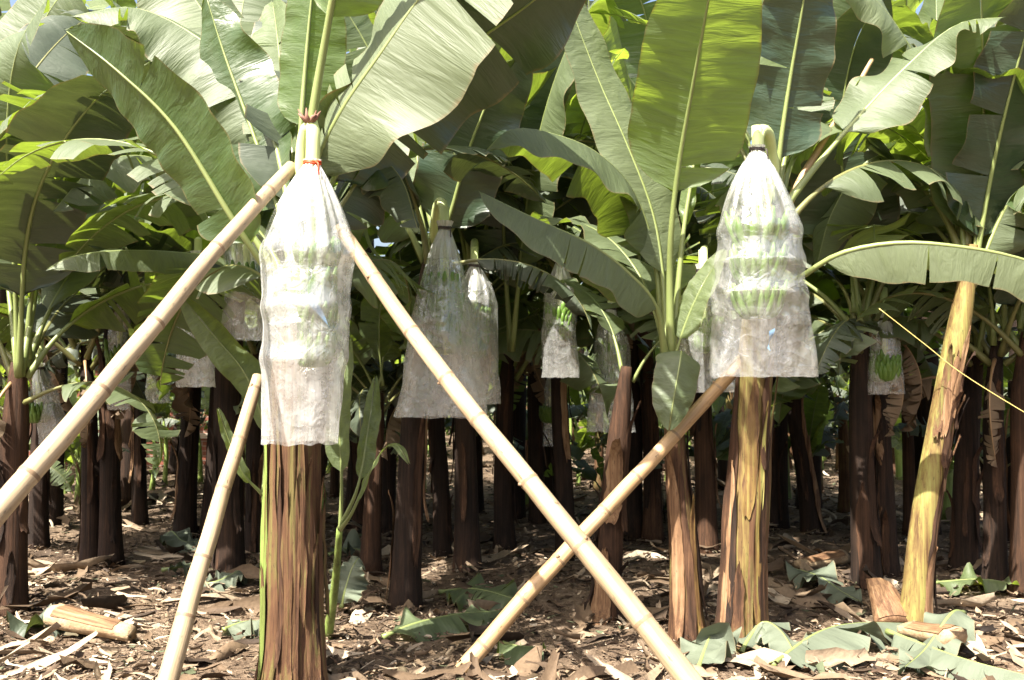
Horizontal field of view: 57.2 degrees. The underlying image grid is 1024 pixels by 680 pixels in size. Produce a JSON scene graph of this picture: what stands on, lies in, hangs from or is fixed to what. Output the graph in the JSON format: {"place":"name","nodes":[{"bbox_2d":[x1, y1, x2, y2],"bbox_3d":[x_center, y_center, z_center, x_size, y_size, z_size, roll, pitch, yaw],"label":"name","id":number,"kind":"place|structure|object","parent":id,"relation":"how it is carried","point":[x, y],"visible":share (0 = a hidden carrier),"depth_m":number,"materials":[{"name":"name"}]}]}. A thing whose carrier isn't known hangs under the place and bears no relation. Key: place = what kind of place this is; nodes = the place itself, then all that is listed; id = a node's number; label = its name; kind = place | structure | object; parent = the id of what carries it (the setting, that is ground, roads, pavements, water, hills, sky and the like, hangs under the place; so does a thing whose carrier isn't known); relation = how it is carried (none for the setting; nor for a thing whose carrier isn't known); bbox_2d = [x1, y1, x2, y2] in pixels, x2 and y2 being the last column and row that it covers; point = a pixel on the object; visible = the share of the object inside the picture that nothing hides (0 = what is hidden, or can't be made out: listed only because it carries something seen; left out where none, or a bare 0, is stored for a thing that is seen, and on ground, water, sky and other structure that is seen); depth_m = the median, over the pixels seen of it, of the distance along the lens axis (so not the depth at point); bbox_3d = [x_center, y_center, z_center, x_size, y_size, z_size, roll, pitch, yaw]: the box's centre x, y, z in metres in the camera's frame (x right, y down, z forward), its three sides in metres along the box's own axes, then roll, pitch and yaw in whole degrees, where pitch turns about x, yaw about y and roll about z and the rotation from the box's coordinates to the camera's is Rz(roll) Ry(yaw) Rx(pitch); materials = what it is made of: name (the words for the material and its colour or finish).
{"place":"outdoors","nodes":[
{"label":"outdoors","id":0,"kind":"place"},
{"bbox_2d":[1,0,996,360],"label":"sky","id":1,"kind":"structure","parent":0,"point":[377,242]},
{"bbox_2d":[0,386,1023,679],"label":"ground","id":2,"kind":"structure","parent":0,"point":[234,666],"depth_m":5.91,"materials":[{"name":"soil"}]},
{"bbox_2d":[6,604,67,637],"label":"cut leaf","id":3,"kind":"object","parent":2,"relation":"on","point":[18,626],"visible":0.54,"depth_m":5.07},
{"bbox_2d":[0,378,73,493],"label":"banana plant","id":4,"kind":"object","parent":2,"relation":"on","point":[60,479],"visible":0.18,"depth_m":8.27,"materials":[{"name":"green plant"}]},
{"bbox_2d":[49,305,67,525],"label":"banana plant","id":5,"kind":"object","parent":2,"relation":"on","point":[56,506],"visible":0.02,"depth_m":8.70,"materials":[{"name":"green plant"}]},
{"bbox_2d":[0,0,137,389],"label":"banana plant","id":6,"kind":"object","parent":2,"relation":"on","point":[95,5],"visible":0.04,"depth_m":10.22,"materials":[{"name":"green plant"}]},
{"bbox_2d":[0,9,150,287],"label":"banana plant","id":7,"kind":"object","parent":2,"relation":"on","point":[49,54],"visible":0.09,"depth_m":6.08,"materials":[{"name":"green plant"}]},
{"bbox_2d":[0,140,178,549],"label":"banana plant","id":8,"kind":"object","parent":2,"relation":"on","point":[41,409],"visible":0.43,"depth_m":7.65,"materials":[{"name":"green plant"}]},
{"bbox_2d":[65,410,130,505],"bbox_3d":[-4.607,1.180,9.600,1.524,1.219,0.896,2,-3,-38],"label":"banana sucker","id":9,"kind":"object","parent":2,"relation":"on","point":[73,446],"visible":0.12,"depth_m":9.78,"materials":[{"name":"green plant"}]},
{"bbox_2d":[12,249,204,525],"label":"banana plant","id":10,"kind":"object","parent":2,"relation":"on","point":[139,498],"visible":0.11,"depth_m":8.92,"materials":[{"name":"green plant"}]},
{"bbox_2d":[87,0,135,509],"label":"banana plant","id":11,"kind":"object","parent":2,"relation":"on","point":[126,486],"visible":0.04,"depth_m":10.04,"materials":[{"name":"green plant"}]},
{"bbox_2d":[26,304,204,423],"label":"banana plant","id":12,"kind":"object","parent":2,"relation":"on","point":[166,410],"visible":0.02,"depth_m":10.97,"materials":[{"name":"green plant"}]},
{"bbox_2d":[29,362,207,467],"bbox_3d":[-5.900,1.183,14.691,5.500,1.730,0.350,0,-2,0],"label":"banana plant","id":13,"kind":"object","parent":2,"relation":"on","point":[203,436],"depth_m":14.55,"materials":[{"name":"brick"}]},
{"bbox_2d":[0,204,267,565],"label":"banana plant","id":14,"kind":"object","parent":2,"relation":"on","point":[89,505],"visible":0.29,"depth_m":7.17,"materials":[{"name":"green plant"}]},
{"bbox_2d":[0,0,269,616],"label":"banana plant","id":15,"kind":"object","parent":2,"relation":"on","point":[36,232],"visible":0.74,"depth_m":5.42,"materials":[{"name":"green plant"}]},
{"bbox_2d":[120,371,182,489],"bbox_3d":[-4.594,1.082,11.413,1.239,1.556,1.089,2,-3,-43],"label":"banana sucker","id":16,"kind":"object","parent":2,"relation":"on","point":[159,407],"visible":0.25,"depth_m":11.47,"materials":[{"name":"green plant"}]},
{"bbox_2d":[28,139,281,567],"bbox_3d":[-3.039,-0.070,7.274,2.771,3.588,2.728,1,-2,-25],"label":"banana plant","id":17,"kind":"object","parent":2,"relation":"on","point":[109,459],"visible":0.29,"depth_m":7.14,"materials":[{"name":"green plant"}]},
{"bbox_2d":[105,0,225,537],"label":"banana plant","id":18,"kind":"object","parent":2,"relation":"on","point":[208,475],"visible":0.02,"depth_m":8.17,"materials":[{"name":"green plant"}]},
{"bbox_2d":[147,357,183,474],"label":"banana plant","id":19,"kind":"object","parent":2,"relation":"on","point":[172,462],"visible":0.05,"depth_m":13.41,"materials":[{"name":"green plant"}]},
{"bbox_2d":[157,527,199,552],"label":"cut leaf","id":20,"kind":"object","parent":2,"relation":"on","point":[179,539],"visible":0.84,"depth_m":7.65,"materials":[{"name":"plant"}]},
{"bbox_2d":[170,237,211,538],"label":"banana plant","id":21,"kind":"object","parent":2,"relation":"on","point":[184,512],"visible":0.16,"depth_m":8.15,"materials":[{"name":"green plant"}]},
{"bbox_2d":[46,0,337,577],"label":"banana plant","id":22,"kind":"object","parent":2,"relation":"on","point":[229,553],"visible":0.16,"depth_m":6.05,"materials":[{"name":"green plant"}]},
{"bbox_2d":[198,395,208,483],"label":"banana sucker","id":23,"kind":"object","parent":2,"relation":"on","point":[204,403],"visible":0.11,"depth_m":12.30,"materials":[{"name":"green plant"}]},
{"bbox_2d":[157,373,263,679],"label":"bamboo pole","id":24,"kind":"object","parent":2,"relation":"on","point":[172,663],"visible":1,"depth_m":3.98,"materials":[{"name":"wood"}]},
{"bbox_2d":[60,212,389,557],"bbox_3d":[-2.119,0.041,7.333,3.339,3.367,2.824,0,-2,0],"label":"banana plant","id":25,"kind":"object","parent":2,"relation":"on","point":[170,239],"visible":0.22,"depth_m":7.27,"materials":[{"name":"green plant"}]},
{"bbox_2d":[203,569,247,592],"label":"cut leaf","id":26,"kind":"object","parent":2,"relation":"on","point":[228,580],"visible":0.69,"depth_m":6.15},
{"bbox_2d":[180,298,280,498],"bbox_3d":[-1.521,0.662,5.595,0.521,1.991,1.240,0,-2,0],"label":"banana sucker","id":27,"kind":"object","parent":2,"relation":"on","point":[231,369],"visible":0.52,"depth_m":5.08,"materials":[{"name":"green plant"}]},
{"bbox_2d":[222,619,259,639],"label":"cut leaf","id":28,"kind":"object","parent":2,"relation":"on","point":[250,626],"visible":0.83,"depth_m":5.03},
{"bbox_2d":[0,0,585,679],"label":"banana plant","id":29,"kind":"object","parent":2,"relation":"on","point":[224,114],"visible":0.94,"depth_m":4.16,"materials":[{"name":"green plant"}]},
{"bbox_2d":[0,161,294,526],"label":"bamboo pole","id":30,"kind":"object","parent":29,"relation":"attached to","point":[30,472],"visible":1,"depth_m":3.24,"materials":[{"name":"wood"}]},
{"bbox_2d":[262,158,352,434],"bbox_3d":[-0.854,-0.161,3.938,0.408,1.196,0.407,0,-2,0],"label":"bunch bag","id":31,"kind":"object","parent":29,"relation":"hanging from","point":[312,180],"visible":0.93,"depth_m":3.90,"materials":[{"name":"white plastic"}]},
{"bbox_2d":[207,315,399,486],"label":"banana plant","id":32,"kind":"object","parent":2,"relation":"on","point":[359,371],"visible":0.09,"depth_m":8.14,"materials":[{"name":"green plant"}]},
{"bbox_2d":[267,318,387,496],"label":"banana plant","id":33,"kind":"object","parent":2,"relation":"on","point":[334,482],"visible":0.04,"depth_m":10.98,"materials":[{"name":"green plant"}]},
{"bbox_2d":[327,529,360,556],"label":"cut leaf","id":34,"kind":"object","parent":2,"relation":"on","point":[352,543],"visible":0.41,"depth_m":7.31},
{"bbox_2d":[202,219,499,528],"bbox_3d":[-1.532,0.039,9.016,2.799,3.501,3.393,1,-3,-32],"label":"banana plant","id":35,"kind":"object","parent":2,"relation":"on","point":[357,516],"visible":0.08,"depth_m":8.69,"materials":[{"name":"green plant"}]},
{"bbox_2d":[270,279,442,537],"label":"banana plant","id":36,"kind":"object","parent":2,"relation":"on","point":[389,475],"visible":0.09,"depth_m":8.19,"materials":[{"name":"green plant"}]},
{"bbox_2d":[344,48,373,528],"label":"banana plant","id":37,"kind":"object","parent":2,"relation":"on","point":[368,250],"visible":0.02,"depth_m":8.80,"materials":[{"name":"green plant"}]},
{"bbox_2d":[233,246,491,575],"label":"banana plant","id":38,"kind":"object","parent":2,"relation":"on","point":[375,338],"visible":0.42,"depth_m":6.68,"materials":[{"name":"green plant"}]},
{"bbox_2d":[325,337,409,639],"bbox_3d":[-0.838,0.805,4.701,0.254,1.635,0.945,1,-3,-33],"label":"banana sucker","id":39,"kind":"object","parent":2,"relation":"on","point":[337,447],"visible":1,"depth_m":4.60,"materials":[{"name":"green plant"}]},
{"bbox_2d":[222,231,652,557],"bbox_3d":[-0.500,0.185,7.340,2.924,3.086,3.510,-2,-3,43],"label":"banana plant","id":40,"kind":"object","parent":2,"relation":"on","point":[580,375],"visible":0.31,"depth_m":7.29,"materials":[{"name":"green plant"}]},
{"bbox_2d":[381,603,501,642],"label":"cut leaf","id":41,"kind":"object","parent":2,"relation":"on","point":[411,624],"visible":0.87,"depth_m":5.13,"materials":[{"name":"plant"}]},
{"bbox_2d":[319,0,599,612],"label":"banana plant","id":42,"kind":"object","parent":2,"relation":"on","point":[435,192],"visible":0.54,"depth_m":5.69,"materials":[{"name":"green plant"}]},
{"bbox_2d":[406,220,480,401],"bbox_3d":[-0.408,-0.116,5.314,0.440,1.117,0.369,-2,-3,37],"label":"bunch bag","id":43,"kind":"object","parent":42,"relation":"hanging from","point":[444,240],"visible":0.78,"depth_m":5.29,"materials":[{"name":"plastic"}]},
{"bbox_2d":[438,572,517,611],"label":"cut leaf","id":44,"kind":"object","parent":2,"relation":"on","point":[500,594],"visible":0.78,"depth_m":5.82,"materials":[{"name":"plant"}]},
{"bbox_2d":[427,363,546,512],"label":"banana plant","id":45,"kind":"object","parent":2,"relation":"on","point":[481,507],"visible":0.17,"depth_m":9.56,"materials":[{"name":"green plant"}]},
{"bbox_2d":[488,36,526,519],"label":"banana plant","id":46,"kind":"object","parent":2,"relation":"on","point":[519,422],"visible":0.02,"depth_m":9.18,"materials":[{"name":"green plant"}]},
{"bbox_2d":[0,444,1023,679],"bbox_3d":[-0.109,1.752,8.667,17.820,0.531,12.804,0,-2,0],"label":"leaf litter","id":47,"kind":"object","parent":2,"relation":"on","point":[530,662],"visible":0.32,"depth_m":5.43,"materials":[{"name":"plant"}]},
{"bbox_2d":[43,603,136,642],"bbox_3d":[-2.249,1.528,5.040,0.586,0.129,0.188,4,0,21],"label":"cut stem piece","id":48,"kind":"object","parent":47,"relation":"on","point":[78,620],"visible":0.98,"depth_m":4.99,"materials":[{"name":"plant"}]},
{"bbox_2d":[324,556,368,607],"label":"cut leaf","id":49,"kind":"object","parent":47,"relation":"on","point":[353,583],"visible":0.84,"depth_m":5.60,"materials":[{"name":"plant"}]},
{"bbox_2d":[333,223,703,679],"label":"bamboo pole","id":50,"kind":"object","parent":47,"relation":"on","point":[658,641],"visible":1,"depth_m":3.26,"materials":[{"name":"wood"}]},
{"bbox_2d":[0,518,1023,679],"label":"leaf litter","id":51,"kind":"object","parent":2,"relation":"on","point":[210,638],"visible":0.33,"depth_m":5.28,"materials":[{"name":"plant"}]},
{"bbox_2d":[496,640,545,665],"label":"cut leaf","id":52,"kind":"object","parent":2,"relation":"on","point":[513,651],"visible":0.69,"depth_m":4.63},
{"bbox_2d":[352,0,702,549],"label":"banana plant","id":53,"kind":"object","parent":2,"relation":"on","point":[544,110],"visible":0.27,"depth_m":6.73,"materials":[{"name":"green plant"}]},
{"bbox_2d":[343,10,715,572],"bbox_3d":[-0.147,-0.314,7.406,2.860,4.083,2.608,1,-2,-25],"label":"banana plant","id":54,"kind":"object","parent":2,"relation":"on","point":[476,329],"visible":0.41,"depth_m":6.72,"materials":[{"name":"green plant"}]},
{"bbox_2d":[455,259,498,402],"bbox_3d":[-0.240,-0.051,6.106,0.336,0.947,0.263,0,-2,0],"label":"bunch bag","id":55,"kind":"object","parent":54,"relation":"hanging from","point":[474,272],"visible":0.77,"depth_m":6.08,"materials":[{"name":"plastic"}]},
{"bbox_2d":[444,311,614,506],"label":"banana plant","id":56,"kind":"object","parent":2,"relation":"on","point":[573,394],"visible":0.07,"depth_m":10.64,"materials":[{"name":"green plant"}]},
{"bbox_2d":[454,214,607,523],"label":"banana plant","id":57,"kind":"object","parent":2,"relation":"on","point":[538,414],"visible":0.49,"depth_m":8.92,"materials":[{"name":"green plant"}]},
{"bbox_2d":[542,352,553,493],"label":"banana plant","id":58,"kind":"object","parent":2,"relation":"on","point":[548,480],"visible":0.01,"depth_m":10.25,"materials":[{"name":"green plant"}]},
{"bbox_2d":[544,438,603,490],"bbox_3d":[0.819,1.308,9.256,1.056,0.941,1.027,0,-2,0],"label":"banana sucker","id":59,"kind":"object","parent":2,"relation":"on","point":[588,472],"visible":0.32,"depth_m":9.36,"materials":[{"name":"green plant"}]},
{"bbox_2d":[569,340,603,490],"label":"banana plant","id":60,"kind":"object","parent":2,"relation":"on","point":[599,426],"visible":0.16,"depth_m":11.67,"materials":[{"name":"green plant"}]},
{"bbox_2d":[571,415,604,485],"bbox_3d":[0.734,1.382,11.999,1.447,0.996,1.144,0,-2,0],"label":"banana sucker","id":61,"kind":"object","parent":2,"relation":"on","point":[587,431],"visible":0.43,"depth_m":11.98,"materials":[{"name":"green plant"}]},
{"bbox_2d":[429,47,751,560],"bbox_3d":[0.165,-0.469,7.469,2.341,4.401,3.093,1,-2,-18],"label":"banana plant","id":62,"kind":"object","parent":2,"relation":"on","point":[559,315],"visible":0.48,"depth_m":6.99,"materials":[{"name":"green plant"}]},
{"bbox_2d":[455,355,740,675],"bbox_3d":[0.493,0.829,4.726,2.161,0.094,0.096,-45,12,-15],"label":"bamboo pole","id":63,"kind":"object","parent":2,"relation":"on","point":[499,626],"visible":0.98,"depth_m":4.69,"materials":[{"name":"wood"}]},
{"bbox_2d":[479,0,761,643],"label":"banana plant","id":64,"kind":"object","parent":2,"relation":"on","point":[689,107],"visible":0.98,"depth_m":4.79,"materials":[{"name":"green plant"}]},
{"bbox_2d":[623,340,642,540],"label":"banana plant","id":65,"kind":"object","parent":2,"relation":"on","point":[634,510],"visible":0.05,"depth_m":8.27,"materials":[{"name":"brown plant"}]},
{"bbox_2d":[544,342,732,452],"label":"banana plant","id":66,"kind":"object","parent":2,"relation":"on","point":[587,408],"visible":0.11,"depth_m":9.35,"materials":[{"name":"green plant"}]},
{"bbox_2d":[536,277,741,624],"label":"banana plant","id":67,"kind":"object","parent":2,"relation":"on","point":[608,536],"visible":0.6,"depth_m":5.48,"materials":[{"name":"brown plant"}]},
{"bbox_2d":[489,0,843,542],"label":"banana plant","id":68,"kind":"object","parent":2,"relation":"on","point":[629,37],"visible":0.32,"depth_m":7.81,"materials":[{"name":"brown plant"}]},
{"bbox_2d":[680,622,741,666],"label":"cut leaf","id":69,"kind":"object","parent":2,"relation":"on","point":[716,643],"visible":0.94,"depth_m":4.57,"materials":[{"name":"plant"}]},
{"bbox_2d":[519,142,912,553],"bbox_3d":[1.654,-0.283,7.392,3.314,4.019,2.901,1,-3,-34],"label":"banana plant","id":70,"kind":"object","parent":2,"relation":"on","point":[705,339],"visible":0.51,"depth_m":7.47,"materials":[{"name":"brown plant"}]},
{"bbox_2d":[654,411,778,468],"bbox_3d":[1.972,1.171,8.573,1.974,1.161,0.752,2,-3,-44],"label":"banana sucker","id":71,"kind":"object","parent":2,"relation":"on","point":[722,435],"visible":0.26,"depth_m":8.84,"materials":[{"name":"green plant"}]},
{"bbox_2d":[710,351,806,399],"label":"banana plant","id":72,"kind":"object","parent":2,"relation":"on","point":[726,359],"visible":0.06,"depth_m":9.66,"materials":[{"name":"green plant"}]},
{"bbox_2d":[677,234,847,535],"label":"banana plant","id":73,"kind":"object","parent":2,"relation":"on","point":[810,513],"visible":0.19,"depth_m":8.42,"materials":[{"name":"brown plant"}]},
{"bbox_2d":[738,621,807,661],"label":"cut leaf","id":74,"kind":"object","parent":2,"relation":"on","point":[770,635],"visible":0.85,"depth_m":4.71,"materials":[{"name":"plant"}]},
{"bbox_2d":[714,377,843,459],"bbox_3d":[2.759,1.058,8.957,2.018,1.422,0.900,2,-3,-40],"label":"banana sucker","id":75,"kind":"object","parent":2,"relation":"on","point":[815,418],"visible":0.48,"depth_m":8.88,"materials":[{"name":"green plant"}]},
{"bbox_2d":[636,0,943,530],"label":"banana plant","id":76,"kind":"object","parent":2,"relation":"on","point":[841,7],"visible":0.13,"depth_m":8.59,"materials":[{"name":"brown plant"}]},
{"bbox_2d":[590,0,1023,652],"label":"banana plant","id":77,"kind":"object","parent":2,"relation":"on","point":[798,60],"visible":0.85,"depth_m":4.90,"materials":[{"name":"green plant"}]},
{"bbox_2d":[725,144,782,349],"bbox_3d":[1.236,-0.393,4.699,0.459,1.168,0.454,2,-3,-42],"label":"bunch bag","id":78,"kind":"object","parent":77,"relation":"hanging from","point":[757,156],"visible":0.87,"depth_m":4.68,"materials":[{"name":"white plastic"}]},
{"bbox_2d":[789,58,873,210],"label":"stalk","id":79,"kind":"object","parent":77,"relation":"attached to","point":[812,159],"visible":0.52,"depth_m":5.25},
{"bbox_2d":[779,67,838,529],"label":"banana plant","id":80,"kind":"object","parent":2,"relation":"on","point":[783,439],"visible":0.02,"depth_m":8.67,"materials":[{"name":"brown plant"}]},
{"bbox_2d":[683,0,947,590],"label":"banana plant","id":81,"kind":"object","parent":2,"relation":"on","point":[866,536],"visible":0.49,"depth_m":6.23,"materials":[{"name":"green plant"}]},
{"bbox_2d":[792,549,850,568],"bbox_3d":[2.227,1.599,6.795,0.551,0.114,0.175,0,-2,-36],"label":"cut stem piece","id":82,"kind":"object","parent":2,"relation":"on","point":[828,557],"visible":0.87,"depth_m":6.76,"materials":[{"name":"plant"}]},
{"bbox_2d":[785,560,862,604],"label":"cut leaf","id":83,"kind":"object","parent":2,"relation":"on","point":[824,576],"visible":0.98,"depth_m":6.11,"materials":[{"name":"plant"}]},
{"bbox_2d":[794,24,863,508],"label":"banana plant","id":84,"kind":"object","parent":2,"relation":"on","point":[817,463],"visible":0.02,"depth_m":9.86,"materials":[{"name":"brown plant"}]},
{"bbox_2d":[769,621,902,673],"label":"cut leaf","id":85,"kind":"object","parent":2,"relation":"on","point":[845,636],"visible":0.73,"depth_m":4.71,"materials":[{"name":"plant"}]},
{"bbox_2d":[678,144,997,577],"bbox_3d":[2.409,-0.049,6.873,3.114,3.517,2.485,1,-2,-27],"label":"banana plant","id":86,"kind":"object","parent":2,"relation":"on","point":[885,370],"visible":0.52,"depth_m":6.58,"materials":[{"name":"brown plant"}]},
{"bbox_2d":[816,332,897,512],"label":"banana plant","id":87,"kind":"object","parent":2,"relation":"on","point":[841,416],"visible":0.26,"depth_m":9.59,"materials":[{"name":"brown plant"}]},
{"bbox_2d":[824,344,942,536],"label":"banana plant","id":88,"kind":"object","parent":2,"relation":"on","point":[908,467],"visible":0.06,"depth_m":8.40,"materials":[{"name":"brown plant"}]},
{"bbox_2d":[865,578,907,622],"bbox_3d":[2.172,1.521,5.425,0.250,0.332,0.171,1,-39,-14],"label":"cut stem piece","id":89,"kind":"object","parent":2,"relation":"on","point":[884,597],"visible":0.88,"depth_m":5.37,"materials":[{"name":"plant"}]},
{"bbox_2d":[762,0,1023,622],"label":"banana plant","id":90,"kind":"object","parent":2,"relation":"on","point":[974,136],"visible":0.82,"depth_m":5.34,"materials":[{"name":"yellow plant"}]},
{"bbox_2d":[770,109,1023,592],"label":"banana plant","id":91,"kind":"object","parent":2,"relation":"on","point":[996,518],"visible":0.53,"depth_m":6.29,"materials":[{"name":"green plant"}]},
{"bbox_2d":[771,18,1022,574],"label":"banana plant","id":92,"kind":"object","parent":2,"relation":"on","point":[965,542],"visible":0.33,"depth_m":6.72,"materials":[{"name":"brown plant"}]},
{"bbox_2d":[797,169,1023,597],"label":"banana plant","id":93,"kind":"object","parent":2,"relation":"on","point":[899,304],"visible":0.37,"depth_m":6.16,"materials":[{"name":"green plant"}]},
{"bbox_2d":[850,0,997,534],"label":"banana plant","id":94,"kind":"object","parent":2,"relation":"on","point":[907,19],"visible":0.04,"depth_m":8.47,"materials":[{"name":"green plant"}]},
{"bbox_2d":[848,308,1007,521],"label":"banana plant","id":95,"kind":"object","parent":2,"relation":"on","point":[946,501],"depth_m":9.08,"materials":[{"name":"brown plant"}]},
{"bbox_2d":[897,609,975,674],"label":"cut leaf","id":96,"kind":"object","parent":2,"relation":"on","point":[960,618],"visible":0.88,"depth_m":4.68,"materials":[{"name":"plant"}]},
{"bbox_2d":[897,621,967,645],"bbox_3d":[2.157,1.516,4.854,0.175,0.123,0.386,1,-7,-23],"label":"cut stem piece","id":97,"kind":"object","parent":96,"relation":"on","point":[924,631],"visible":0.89,"depth_m":4.76,"materials":[{"name":"plant"}]},
{"bbox_2d":[893,384,1010,473],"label":"banana plant","id":98,"kind":"object","parent":2,"relation":"on","point":[915,431],"visible":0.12,"depth_m":7.67,"materials":[{"name":"brown plant"}]},
{"bbox_2d":[885,628,1023,679],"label":"cut leaf","id":99,"kind":"object","parent":2,"relation":"on","point":[968,669],"visible":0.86,"depth_m":4.47,"materials":[{"name":"plant"}]},
{"bbox_2d":[936,562,1018,595],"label":"cut leaf","id":100,"kind":"object","parent":2,"relation":"on","point":[968,576],"visible":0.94,"depth_m":6.14,"materials":[{"name":"plant"}]},
{"bbox_2d":[996,21,1022,542],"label":"banana plant","id":101,"kind":"object","parent":2,"relation":"on","point":[1011,351],"visible":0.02,"depth_m":8.16,"materials":[{"name":"brown plant"}]},
{"bbox_2d":[916,66,1023,294],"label":"banana plant","id":102,"kind":"object","parent":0,"point":[1019,73],"visible":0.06,"depth_m":5.21,"materials":[{"name":"green plant"}]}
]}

